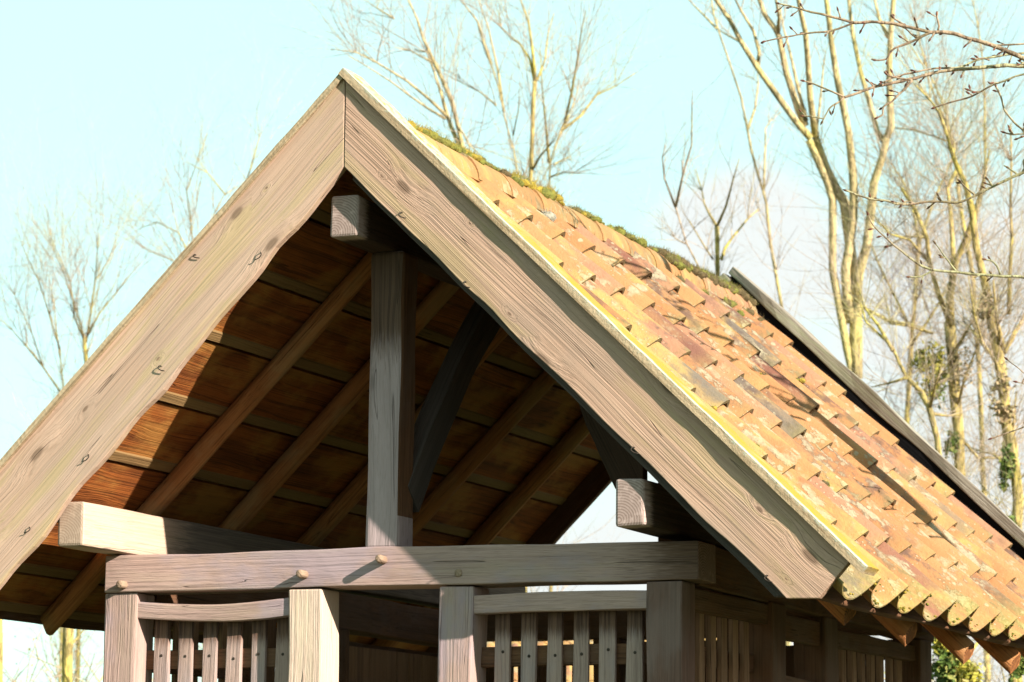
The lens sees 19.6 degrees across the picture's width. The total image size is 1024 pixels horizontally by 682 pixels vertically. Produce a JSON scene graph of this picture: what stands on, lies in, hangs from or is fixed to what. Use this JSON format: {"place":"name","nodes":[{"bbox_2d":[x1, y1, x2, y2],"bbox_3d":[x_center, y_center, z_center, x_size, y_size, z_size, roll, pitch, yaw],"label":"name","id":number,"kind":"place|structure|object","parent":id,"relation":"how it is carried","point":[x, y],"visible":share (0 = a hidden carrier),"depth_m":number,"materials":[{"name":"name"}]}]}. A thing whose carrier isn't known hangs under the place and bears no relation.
{"place":"outdoors","nodes":[
{"label":"outdoors","id":0,"kind":"place"},
{"bbox_2d":[0,0,1023,681],"label":"sky","id":1,"kind":"structure","parent":0,"point":[36,36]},
{"bbox_2d":[788,642,1019,681],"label":"bush","id":2,"kind":"object","parent":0,"point":[985,664],"visible":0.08,"depth_m":24.32,"materials":[{"name":"green plant"}]},
{"bbox_3d":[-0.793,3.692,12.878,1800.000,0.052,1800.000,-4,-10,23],"label":"ground","id":3,"kind":"structure","parent":0,"visible":0},
{"bbox_2d":[0,619,29,681],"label":"bare tree","id":4,"kind":"object","parent":3,"relation":"on","point":[1,653],"visible":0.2,"depth_m":24.98,"materials":[{"name":"yellow plant"}]},
{"bbox_2d":[4,626,83,681],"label":"bare tree","id":5,"kind":"object","parent":3,"relation":"on","point":[41,660],"visible":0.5,"depth_m":27.23,"materials":[{"name":"beige plant"}]},
{"bbox_2d":[0,329,103,681],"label":"bare tree","id":6,"kind":"object","parent":3,"relation":"on","point":[68,641],"visible":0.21,"depth_m":23.96,"materials":[{"name":"yellow plant"}]},
{"bbox_2d":[0,93,137,681],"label":"bare tree","id":7,"kind":"object","parent":3,"relation":"on","point":[49,310],"visible":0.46,"depth_m":34.73,"materials":[{"name":"yellow plant"}]},
{"bbox_2d":[3,629,152,681],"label":"bare tree","id":8,"kind":"object","parent":3,"relation":"on","point":[51,672],"visible":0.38,"depth_m":28.67,"materials":[{"name":"beige plant"}]},
{"bbox_2d":[0,45,230,681],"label":"bare tree","id":9,"kind":"object","parent":3,"relation":"on","point":[85,351],"visible":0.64,"depth_m":34.00,"materials":[{"name":"yellow plant"}]},
{"bbox_2d":[47,2,322,681],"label":"bare tree","id":10,"kind":"object","parent":3,"relation":"on","point":[192,209],"visible":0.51,"depth_m":36.04,"materials":[{"name":"yellow plant"}]},
{"bbox_2d":[263,0,651,231],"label":"bare tree","id":11,"kind":"object","parent":3,"relation":"on","point":[445,112],"visible":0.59,"depth_m":29.90,"materials":[{"name":"beige plant"}]},
{"bbox_2d":[358,0,643,590],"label":"bare tree","id":12,"kind":"object","parent":3,"relation":"on","point":[487,54],"visible":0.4,"depth_m":31.08,"materials":[{"name":"beige plant"}]},
{"bbox_2d":[0,68,1023,681],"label":"timber shelter","id":13,"kind":"object","parent":3,"relation":"on","point":[366,382],"visible":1,"depth_m":14.18,"materials":[{"name":"brown wood"}]},
{"bbox_2d":[431,0,662,592],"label":"bare tree","id":14,"kind":"object","parent":3,"relation":"on","point":[533,68],"visible":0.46,"depth_m":30.04,"materials":[{"name":"yellow plant"}]},
{"bbox_2d":[473,0,672,591],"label":"bare tree","id":15,"kind":"object","parent":3,"relation":"on","point":[548,150],"visible":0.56,"depth_m":31.85,"materials":[{"name":"yellow plant"}]},
{"bbox_2d":[487,638,716,681],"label":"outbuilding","id":16,"kind":"structure","parent":3,"relation":"on","point":[568,668],"depth_m":26.11,"materials":[{"name":"beige brick"}]},
{"bbox_2d":[601,16,773,276],"bbox_3d":[1.923,1.566,28.221,1.928,9.315,2.337,-4,-10,23],"label":"bare tree","id":17,"kind":"object","parent":3,"relation":"on","point":[675,203],"visible":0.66,"depth_m":28.80,"materials":[{"name":"beige plant"}]},
{"bbox_2d":[641,69,783,276],"bbox_3d":[2.288,1.589,30.266,1.762,9.927,3.042,3,-10,-17],"label":"bare tree","id":18,"kind":"object","parent":3,"relation":"on","point":[718,258],"visible":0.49,"depth_m":31.03,"materials":[{"name":"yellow plant"}]},
{"bbox_2d":[679,0,837,645],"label":"bare tree","id":19,"kind":"object","parent":3,"relation":"on","point":[767,220],"visible":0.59,"depth_m":32.99,"materials":[{"name":"beige plant"}]},
{"bbox_2d":[692,0,1023,432],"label":"bare tree","id":20,"kind":"object","parent":3,"relation":"on","point":[814,144],"visible":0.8,"depth_m":29.95,"materials":[{"name":"beige plant"}]},
{"bbox_2d":[714,2,1023,681],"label":"bare tree","id":21,"kind":"object","parent":3,"relation":"on","point":[940,353],"visible":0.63,"depth_m":26.88,"materials":[{"name":"yellow plant"}]},
{"bbox_2d":[718,151,1023,681],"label":"bare tree","id":22,"kind":"object","parent":3,"relation":"on","point":[927,402],"visible":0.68,"depth_m":25.14,"materials":[{"name":"yellow plant"}]},
{"bbox_2d":[761,2,1023,439],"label":"budding tree","id":23,"kind":"object","parent":3,"relation":"on","point":[963,68],"visible":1,"depth_m":14.70,"materials":[{"name":"brown plant"}]},
{"bbox_2d":[775,26,1023,681],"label":"bare tree","id":24,"kind":"object","parent":3,"relation":"on","point":[907,416],"visible":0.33,"depth_m":38.06,"materials":[{"name":"yellow plant"}]},
{"bbox_2d":[781,0,1023,681],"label":"bare tree","id":25,"kind":"object","parent":3,"relation":"on","point":[1009,462],"visible":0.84,"depth_m":25.87,"materials":[{"name":"yellow plant"}]},
{"bbox_2d":[798,0,1023,681],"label":"bare tree","id":26,"kind":"object","parent":3,"relation":"on","point":[982,410],"visible":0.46,"depth_m":34.11,"materials":[{"name":"yellow plant"}]},
{"bbox_2d":[887,475,1023,681],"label":"bush","id":27,"kind":"object","parent":3,"relation":"on","point":[949,666],"visible":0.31,"depth_m":21.84,"materials":[{"name":"green plant"}]}
]}

